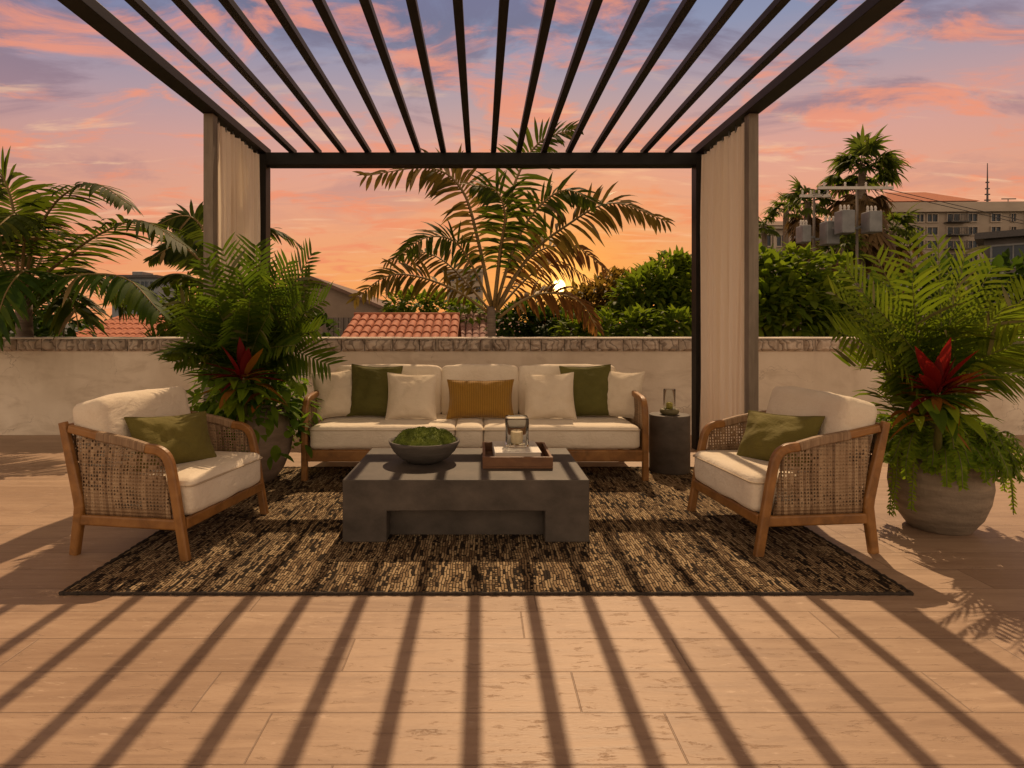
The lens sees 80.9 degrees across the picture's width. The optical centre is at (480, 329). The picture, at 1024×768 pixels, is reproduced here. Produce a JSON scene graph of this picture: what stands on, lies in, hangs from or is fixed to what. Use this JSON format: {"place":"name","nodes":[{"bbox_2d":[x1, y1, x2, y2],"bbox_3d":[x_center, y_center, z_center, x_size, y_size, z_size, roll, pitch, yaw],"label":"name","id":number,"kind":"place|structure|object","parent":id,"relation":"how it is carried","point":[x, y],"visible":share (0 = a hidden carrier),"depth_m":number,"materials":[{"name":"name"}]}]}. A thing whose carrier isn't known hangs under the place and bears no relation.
{"place":"outdoors","nodes":[
{"label":"outdoors","id":0,"kind":"place"},
{"bbox_2d":[106,272,180,317],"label":"flat building","id":1,"kind":"structure","parent":0,"point":[146,279],"depth_m":85.00,"materials":[{"name":"grey paint"}]},
{"bbox_2d":[141,281,148,287],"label":"window","id":2,"kind":"structure","parent":1,"relation":"in","point":[145,283],"depth_m":84.97,"materials":[{"name":"grey glass"}]},
{"bbox_2d":[10,323,545,333],"bbox_3d":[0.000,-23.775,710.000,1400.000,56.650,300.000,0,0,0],"label":"hills","id":3,"kind":"structure","parent":0,"point":[67,325],"depth_m":615.51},
{"bbox_2d":[294,276,392,336],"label":"gabled house","id":4,"kind":"structure","parent":0,"point":[339,309],"depth_m":19.00,"materials":[{"name":"beige paint"}]},
{"bbox_2d":[447,269,482,312],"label":"apartment building","id":5,"kind":"structure","parent":0,"point":[479,293],"depth_m":75.00,"materials":[{"name":"beige concrete"}]},
{"bbox_2d":[0,435,1023,767],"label":"terrace floor","id":6,"kind":"structure","parent":0,"point":[928,673],"depth_m":2.22,"materials":[{"name":"tile"}]},
{"bbox_2d":[57,0,904,449],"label":"pergola","id":7,"kind":"object","parent":6,"relation":"on","point":[837,38],"visible":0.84,"depth_m":4.86,"materials":[{"name":"black metal"}]},
{"bbox_2d":[218,120,259,300],"bbox_3d":[-2.295,-0.312,5.704,0.134,3.055,1.037,0,0,0],"label":"curtain","id":8,"kind":"object","parent":7,"relation":"hanging from","point":[238,188],"visible":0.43,"depth_m":5.62,"materials":[{"name":"fabric"}]},
{"bbox_2d":[699,120,743,449],"bbox_3d":[2.296,-0.312,5.704,0.137,3.055,1.037,0,0,0],"label":"curtain","id":9,"kind":"object","parent":7,"relation":"hanging from","point":[722,271],"visible":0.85,"depth_m":5.58,"materials":[{"name":"fabric"}]},
{"bbox_2d":[58,466,913,595],"bbox_3d":[0.025,1.243,4.125,4.043,0.020,2.613,0,0,0],"label":"rug","id":10,"kind":"object","parent":6,"relation":"on","point":[653,535],"visible":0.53,"depth_m":3.27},
{"bbox_2d":[58,386,268,560],"bbox_3d":[-1.897,0.813,3.706,0.800,0.881,0.876,0,0,9],"label":"armchair","id":11,"kind":"object","parent":10,"relation":"on","point":[111,483],"visible":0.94,"depth_m":3.33,"materials":[{"name":"brown wood"}]},
{"bbox_2d":[124,411,216,470],"bbox_3d":[-1.867,0.666,3.644,0.157,0.337,0.525,-29,-17,26],"label":"throw pillow","id":12,"kind":"object","parent":11,"relation":"on","point":[184,438],"visible":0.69,"depth_m":3.60,"materials":[{"name":"green fabric"}]},
{"bbox_2d":[220,405,292,482],"bbox_3d":[-1.935,0.951,4.980,0.716,0.580,0.716,0,0,0],"label":"planter","id":13,"kind":"object","parent":10,"relation":"on","point":[279,439],"visible":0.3,"depth_m":4.82,"materials":[{"name":"concrete"}]},
{"bbox_2d":[189,337,288,422],"bbox_3d":[-1.740,0.387,4.456,0.643,0.671,0.671,0,0,40],"label":"bromeliad","id":14,"kind":"object","parent":13,"relation":"in","point":[242,388],"visible":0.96,"depth_m":4.40,"materials":[{"name":"red plant"}]},
{"bbox_2d":[147,232,347,413],"bbox_3d":[-1.774,-0.038,4.704,1.374,1.550,1.321,0,0,36],"label":"fern","id":15,"kind":"object","parent":13,"relation":"in","point":[256,317],"visible":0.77,"depth_m":4.64,"materials":[{"name":"green plant"}]},
{"bbox_2d":[186,370,323,469],"bbox_3d":[-1.857,0.725,4.928,1.114,0.834,1.268,0,0,36],"label":"trailing plant","id":16,"kind":"object","parent":13,"relation":"in","point":[294,408],"visible":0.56,"depth_m":4.71,"materials":[{"name":"green plant"}]},
{"bbox_2d":[343,448,588,541],"bbox_3d":[-0.088,1.058,3.978,1.444,0.366,0.944,0,0,0],"label":"coffee table","id":17,"kind":"object","parent":10,"relation":"on","point":[387,492],"visible":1,"depth_m":3.51,"materials":[{"name":"grey concrete"}]},
{"bbox_2d":[389,436,459,464],"bbox_3d":[-0.377,0.802,4.000,0.474,0.146,0.474,0,0,0],"label":"bowl","id":18,"kind":"object","parent":17,"relation":"on","point":[424,455],"visible":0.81,"depth_m":3.83,"materials":[{"name":"stone"}]},
{"bbox_2d":[392,426,455,445],"bbox_3d":[-0.377,0.712,4.000,0.424,0.129,0.424,0,0,0],"label":"moss mound","id":19,"kind":"object","parent":18,"relation":"in","point":[425,436],"visible":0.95,"depth_m":3.89,"materials":[{"name":"green plant"}]},
{"bbox_2d":[482,442,552,468],"bbox_3d":[0.232,0.837,4.040,0.444,0.074,0.520,0,0,0],"label":"tray","id":20,"kind":"object","parent":17,"relation":"on","point":[543,461],"visible":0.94,"depth_m":3.78,"materials":[{"name":"brown wood"}]},
{"bbox_2d":[492,441,541,456],"bbox_3d":[0.235,0.825,4.060,0.300,0.074,0.400,0,0,-2],"label":"book","id":21,"kind":"object","parent":20,"relation":"in","point":[501,449],"visible":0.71,"depth_m":3.92,"materials":[{"name":"white paper"}]},
{"bbox_2d":[505,415,528,447],"bbox_3d":[0.243,0.689,4.080,0.156,0.196,0.156,0,0,0],"label":"candle holder","id":22,"kind":"object","parent":21,"relation":"on","point":[516,431],"visible":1,"depth_m":4.00,"materials":[{"name":"clear glass"}]},
{"bbox_2d":[301,364,648,480],"bbox_3d":[-0.050,0.783,5.409,2.860,0.922,0.975,0,0,0],"label":"sofa","id":23,"kind":"object","parent":10,"relation":"on","point":[619,434],"visible":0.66,"depth_m":4.95,"materials":[{"name":"beige fabric"}]},
{"bbox_2d":[311,369,351,419],"bbox_3d":[-1.317,0.576,5.401,0.386,0.437,0.199,-3,-13,-25],"label":"throw pillow","id":24,"kind":"object","parent":23,"relation":"on","point":[335,392],"visible":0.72,"depth_m":5.33,"materials":[{"name":"fabric"}]},
{"bbox_2d":[346,364,402,416],"bbox_3d":[-0.961,0.552,5.433,0.480,0.481,0.197,2,-13,4],"label":"throw pillow","id":25,"kind":"object","parent":23,"relation":"on","point":[369,395],"visible":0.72,"depth_m":5.37,"materials":[{"name":"fabric"}]},
{"bbox_2d":[385,373,437,419],"bbox_3d":[-0.612,0.589,5.306,0.450,0.423,0.194,1,-16,-3],"label":"throw pillow","id":26,"kind":"object","parent":23,"relation":"on","point":[411,396],"visible":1,"depth_m":5.23,"materials":[{"name":"fabric"}]},
{"bbox_2d":[446,379,513,418],"bbox_3d":[-0.005,0.615,5.346,0.605,0.358,0.178,0,-14,0],"label":"lumbar pillow","id":27,"kind":"object","parent":23,"relation":"on","point":[472,399],"visible":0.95,"depth_m":5.29,"materials":[{"name":"fabric"}]},
{"bbox_2d":[522,372,576,419],"bbox_3d":[0.602,0.585,5.297,0.460,0.424,0.189,-2,-16,2],"label":"throw pillow","id":28,"kind":"object","parent":23,"relation":"on","point":[548,396],"visible":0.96,"depth_m":5.23,"materials":[{"name":"fabric"}]},
{"bbox_2d":[559,364,610,415],"bbox_3d":[0.961,0.554,5.435,0.481,0.481,0.190,-2,-13,-3],"label":"throw pillow","id":29,"kind":"object","parent":23,"relation":"on","point":[590,389],"visible":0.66,"depth_m":5.37,"materials":[{"name":"fabric"}]},
{"bbox_2d":[607,371,644,417],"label":"throw pillow","id":30,"kind":"object","parent":23,"relation":"on","point":[622,386],"visible":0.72,"depth_m":5.33,"materials":[{"name":"fabric"}]},
{"bbox_2d":[649,412,689,474],"bbox_3d":[1.665,0.992,5.300,0.348,0.498,0.348,0,0,0],"label":"side table","id":31,"kind":"object","parent":10,"relation":"on","point":[669,444],"visible":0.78,"depth_m":5.15,"materials":[{"name":"concrete"}]},
{"bbox_2d":[660,408,678,414],"bbox_3d":[1.655,0.716,5.270,0.166,0.052,0.166,0,0,0],"label":"candle dish","id":32,"kind":"object","parent":31,"relation":"on","point":[675,411],"visible":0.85,"depth_m":5.21,"materials":[{"name":"green stone"}]},
{"bbox_2d":[663,389,675,408],"bbox_3d":[1.655,0.610,5.270,0.102,0.182,0.102,0,0,0],"label":"glass chimney","id":33,"kind":"object","parent":32,"relation":"on","point":[668,398],"visible":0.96,"depth_m":5.23,"materials":[{"name":"clear glass"}]},
{"bbox_2d":[687,386,890,556],"bbox_3d":[1.857,0.813,3.748,0.800,0.881,0.876,0,0,-5],"label":"armchair","id":34,"kind":"object","parent":10,"relation":"on","point":[846,466],"visible":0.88,"depth_m":3.35,"materials":[{"name":"brown wood"}]},
{"bbox_2d":[737,410,824,471],"bbox_3d":[1.823,0.666,3.687,0.186,0.338,0.525,28,-15,-23],"label":"throw pillow","id":35,"kind":"object","parent":34,"relation":"on","point":[765,435],"visible":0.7,"depth_m":3.65,"materials":[{"name":"green fabric"}]},
{"bbox_2d":[0,337,1023,434],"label":"parapet wall","id":36,"kind":"structure","parent":6,"relation":"on","point":[47,384],"depth_m":7.14,"materials":[{"name":"paint"}]},
{"bbox_2d":[887,450,995,535],"bbox_3d":[2.900,1.020,3.800,0.548,0.460,0.548,0,0,0],"label":"planter","id":37,"kind":"object","parent":6,"relation":"on","point":[940,509],"visible":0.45,"depth_m":3.60,"materials":[{"name":"concrete"}]},
{"bbox_2d":[824,229,1023,445],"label":"potted palm","id":38,"kind":"object","parent":37,"relation":"in","point":[891,351],"visible":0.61,"depth_m":3.66,"materials":[{"name":"green leaf"}]},
{"bbox_2d":[885,337,1003,472],"bbox_3d":[2.674,0.443,3.447,0.580,0.805,0.587,0,0,0],"label":"bromeliad","id":39,"kind":"object","parent":37,"relation":"in","point":[936,379],"visible":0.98,"depth_m":3.37,"materials":[{"name":"red plant"}]},
{"bbox_2d":[871,411,1023,516],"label":"trailing fern","id":40,"kind":"object","parent":37,"relation":"in","point":[997,451],"visible":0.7,"depth_m":3.52,"materials":[{"name":"green plant"}]},
{"bbox_2d":[0,0,1023,323],"label":"sky","id":41,"kind":"structure","parent":0,"point":[945,78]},
{"bbox_2d":[759,221,879,331],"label":"hotel wing","id":42,"kind":"structure","parent":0,"point":[775,240],"depth_m":84.24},
{"bbox_2d":[761,235,771,246],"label":"window","id":43,"kind":"structure","parent":42,"relation":"in","point":[769,238],"depth_m":84.22,"materials":[{"name":"grey glass"}]},
{"bbox_2d":[776,234,782,246],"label":"window","id":44,"kind":"structure","parent":42,"relation":"in","point":[778,239],"depth_m":84.33,"materials":[{"name":"grey glass"}]},
{"bbox_2d":[880,163,1023,332],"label":"hotel building","id":45,"kind":"structure","parent":0,"point":[939,221],"depth_m":91.53,"materials":[{"name":"concrete"}]},
{"bbox_2d":[915,214,924,222],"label":"window","id":46,"kind":"structure","parent":45,"relation":"in","point":[921,217],"depth_m":91.74,"materials":[{"name":"grey glass"}]},
{"bbox_2d":[915,227,924,235],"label":"window","id":47,"kind":"structure","parent":45,"relation":"in","point":[923,228],"depth_m":91.73,"materials":[{"name":"grey glass"}]},
{"bbox_2d":[917,240,924,248],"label":"window","id":48,"kind":"structure","parent":45,"relation":"in","point":[923,242],"depth_m":91.77,"materials":[{"name":"grey glass"}]},
{"bbox_2d":[926,253,937,261],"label":"window","id":49,"kind":"structure","parent":45,"relation":"in","point":[932,254],"depth_m":91.69,"materials":[{"name":"grey glass"}]},
{"bbox_2d":[926,213,938,222],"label":"window","id":50,"kind":"structure","parent":45,"relation":"in","point":[930,218],"depth_m":91.72,"materials":[{"name":"grey glass"}]},
{"bbox_2d":[926,227,938,235],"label":"window","id":51,"kind":"structure","parent":45,"relation":"in","point":[935,230],"depth_m":91.72,"materials":[{"name":"grey glass"}]},
{"bbox_2d":[926,240,938,248],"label":"window","id":52,"kind":"structure","parent":45,"relation":"in","point":[928,246],"depth_m":91.72,"materials":[{"name":"grey glass"}]},
{"bbox_2d":[946,213,960,221],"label":"window","id":53,"kind":"structure","parent":45,"relation":"in","point":[949,215],"depth_m":91.57,"materials":[{"name":"grey glass"}]},
{"bbox_2d":[946,226,960,234],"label":"window","id":54,"kind":"structure","parent":45,"relation":"in","point":[948,229],"depth_m":91.59,"materials":[{"name":"grey glass"}]},
{"bbox_2d":[946,240,960,248],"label":"window","id":55,"kind":"structure","parent":45,"relation":"in","point":[949,244],"depth_m":91.61,"materials":[{"name":"grey glass"}]},
{"bbox_2d":[966,213,977,222],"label":"window","id":56,"kind":"structure","parent":45,"relation":"in","point":[974,217],"depth_m":91.52,"materials":[{"name":"grey glass"}]},
{"bbox_2d":[966,226,977,235],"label":"window","id":57,"kind":"structure","parent":45,"relation":"in","point":[974,229],"depth_m":91.52,"materials":[{"name":"grey glass"}]},
{"bbox_2d":[966,240,977,247],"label":"window","id":58,"kind":"structure","parent":45,"relation":"in","point":[973,243],"depth_m":91.52,"materials":[{"name":"grey glass"}]},
{"bbox_2d":[966,253,977,260],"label":"window","id":59,"kind":"structure","parent":45,"relation":"in","point":[976,257],"depth_m":91.51,"materials":[{"name":"grey glass"}]},
{"bbox_2d":[990,213,1001,222],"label":"window","id":60,"kind":"structure","parent":45,"relation":"in","point":[992,219],"depth_m":91.32,"materials":[{"name":"grey glass"}]},
{"bbox_2d":[990,226,1001,231],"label":"window","id":61,"kind":"structure","parent":45,"relation":"in","point":[992,228],"depth_m":91.32,"materials":[{"name":"grey glass"}]},
{"bbox_2d":[1010,213,1016,221],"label":"window","id":62,"kind":"structure","parent":45,"relation":"in","point":[1013,215],"depth_m":91.21,"materials":[{"name":"grey glass"}]},
{"bbox_2d":[974,229,1023,312],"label":"glass building","id":63,"kind":"structure","parent":0,"point":[1004,240],"depth_m":50.97,"materials":[{"name":"grey paint"}]},
{"bbox_2d":[990,243,1023,267],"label":"window","id":64,"kind":"structure","parent":63,"relation":"in","point":[1014,248],"depth_m":50.89,"materials":[{"name":"grey glass"}]},
{"label":"ground","id":65,"kind":"structure","parent":0,"visible":0},
{"bbox_2d":[0,272,106,336],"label":"leafy shrub","id":66,"kind":"object","parent":65,"relation":"on","point":[43,330],"visible":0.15,"depth_m":9.48,"materials":[{"name":"green plant"}]},
{"bbox_2d":[0,146,194,350],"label":"feather palm","id":67,"kind":"object","parent":65,"relation":"on","point":[21,285],"visible":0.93,"depth_m":7.30,"materials":[{"name":"green plant"}]},
{"bbox_2d":[76,314,166,336],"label":"tiled outhouse","id":68,"kind":"structure","parent":65,"relation":"on","point":[128,328],"depth_m":14.01,"materials":[{"name":"tile"}]},
{"bbox_2d":[136,298,199,336],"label":"spiky plant","id":69,"kind":"object","parent":65,"relation":"on","point":[161,334],"visible":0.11,"depth_m":7.82,"materials":[{"name":"green plant"}]},
{"bbox_2d":[145,271,202,336],"bbox_3d":[-4.525,1.772,9.214,1.202,5.370,1.232,0,0,-38],"label":"leafy shrub","id":70,"kind":"object","parent":65,"relation":"on","point":[167,291],"visible":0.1,"depth_m":8.99,"materials":[{"name":"green plant"}]},
{"bbox_2d":[141,200,303,294],"bbox_3d":[-3.947,1.287,8.950,2.666,6.330,1.954,0,0,0],"label":"feather palm","id":71,"kind":"object","parent":65,"relation":"on","point":[186,222],"visible":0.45,"depth_m":8.40,"materials":[{"name":"green plant"}]},
{"bbox_2d":[271,288,340,336],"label":"leafy shrub","id":72,"kind":"object","parent":65,"relation":"on","point":[328,322],"visible":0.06,"depth_m":8.89,"materials":[{"name":"green plant"}]},
{"bbox_2d":[8,306,686,336],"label":"distant trees","id":73,"kind":"object","parent":65,"relation":"on","point":[72,318],"depth_m":130.45,"materials":[{"name":"green plant"}]},
{"bbox_2d":[341,313,461,336],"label":"tiled outhouse","id":74,"kind":"structure","parent":65,"relation":"on","point":[404,325],"depth_m":9.88,"materials":[{"name":"tile"}]},
{"bbox_2d":[380,284,486,326],"bbox_3d":[-1.093,1.653,13.933,3.115,5.607,1.442,0,0,19],"label":"leafy shrub","id":75,"kind":"object","parent":65,"relation":"on","point":[420,298],"visible":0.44,"depth_m":13.78,"materials":[{"name":"green plant"}]},
{"bbox_2d":[460,310,519,349],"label":"tiled outhouse","id":76,"kind":"structure","parent":65,"relation":"on","point":[469,330],"depth_m":12.93,"materials":[{"name":"tile"}]},
{"bbox_2d":[346,116,675,349],"bbox_3d":[0.287,0.803,7.924,4.045,7.299,2.014,0,0,-14],"label":"feather palm","id":77,"kind":"object","parent":65,"relation":"on","point":[487,194],"visible":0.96,"depth_m":7.71,"materials":[{"name":"green plant"}]},
{"bbox_2d":[483,297,585,336],"bbox_3d":[1.009,1.934,9.766,1.908,5.043,1.232,0,0,25],"label":"leafy shrub","id":78,"kind":"object","parent":65,"relation":"on","point":[528,329],"visible":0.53,"depth_m":9.65,"materials":[{"name":"green plant"}]},
{"bbox_2d":[517,265,643,336],"bbox_3d":[1.865,1.637,10.530,2.569,5.635,1.707,0,0,0],"label":"leafy shrub","id":79,"kind":"object","parent":65,"relation":"on","point":[588,294],"visible":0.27,"depth_m":10.39,"materials":[{"name":"green plant"}]},
{"bbox_2d":[549,300,691,336],"bbox_3d":[2.039,2.017,8.369,2.184,4.878,0.972,0,0,0],"label":"leafy shrub","id":80,"kind":"object","parent":65,"relation":"on","point":[630,313],"visible":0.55,"depth_m":8.21,"materials":[{"name":"green plant"}]},
{"bbox_2d":[596,245,691,336],"bbox_3d":[2.804,1.534,9.469,2.158,5.841,1.481,0,0,0],"label":"leafy tree","id":81,"kind":"object","parent":65,"relation":"on","point":[661,284],"visible":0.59,"depth_m":9.14,"materials":[{"name":"green plant"}]},
{"bbox_2d":[759,210,780,248],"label":"fan palm","id":82,"kind":"object","parent":65,"relation":"on","point":[765,229],"visible":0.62,"depth_m":47.39,"materials":[{"name":"green plant"}]},
{"bbox_2d":[760,192,801,324],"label":"fan palm","id":83,"kind":"object","parent":65,"relation":"on","point":[774,212],"visible":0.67,"depth_m":45.83,"materials":[{"name":"green plant"}]},
{"bbox_2d":[774,175,838,274],"bbox_3d":[20.770,-2.725,38.062,3.361,14.368,3.763,0,0,-17],"label":"fan palm","id":84,"kind":"object","parent":65,"relation":"on","point":[821,209],"visible":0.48,"depth_m":37.88,"materials":[{"name":"green plant"}]},
{"bbox_2d":[794,190,839,258],"bbox_3d":[17.105,-1.392,30.615,1.881,11.683,0.930,0,0,0],"label":"utility pole","id":85,"kind":"object","parent":65,"relation":"on","point":[828,237],"visible":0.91,"depth_m":30.45,"materials":[{"name":"grey metal"}]},
{"bbox_2d":[759,241,879,336],"bbox_3d":[4.651,1.549,8.838,2.493,5.813,1.659,0,0,0],"label":"leafy shrub","id":86,"kind":"object","parent":65,"relation":"on","point":[798,293],"visible":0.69,"depth_m":8.43,"materials":[{"name":"green plant"}]},
{"bbox_2d":[815,226,870,328],"bbox_3d":[20.301,-0.796,33.828,3.113,10.499,2.685,0,0,-20],"label":"fan palm","id":87,"kind":"object","parent":65,"relation":"on","point":[845,244],"visible":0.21,"depth_m":33.60,"materials":[{"name":"green plant"}]},
{"bbox_2d":[817,182,893,314],"bbox_3d":[18.600,-1.447,29.615,3.725,11.794,0.930,0,0,0],"label":"utility pole","id":88,"kind":"object","parent":65,"relation":"on","point":[844,221],"visible":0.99,"depth_m":29.46,"materials":[{"name":"grey metal"}]},
{"bbox_2d":[813,190,1023,223],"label":"power lines","id":89,"kind":"object","parent":88,"relation":"hanging from","point":[937,204],"visible":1,"depth_m":32.08,"materials":[{"name":"metal"}]},
{"bbox_2d":[816,125,915,297],"bbox_3d":[22.962,-3.885,35.991,5.160,16.676,4.922,0,0,0],"label":"fan palm","id":90,"kind":"object","parent":65,"relation":"on","point":[886,165],"visible":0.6,"depth_m":35.56,"materials":[{"name":"green plant"}]},
{"bbox_2d":[867,201,924,309],"bbox_3d":[27.441,-1.978,40.173,4.407,12.858,4.087,0,0,0],"label":"fan palm","id":91,"kind":"object","parent":65,"relation":"on","point":[909,232],"visible":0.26,"depth_m":39.32,"materials":[{"name":"green plant"}]},
{"bbox_2d":[843,248,1023,333],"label":"leafy shrub","id":92,"kind":"object","parent":65,"relation":"on","point":[1016,262],"visible":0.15,"depth_m":9.50,"materials":[{"name":"green plant"}]}
]}

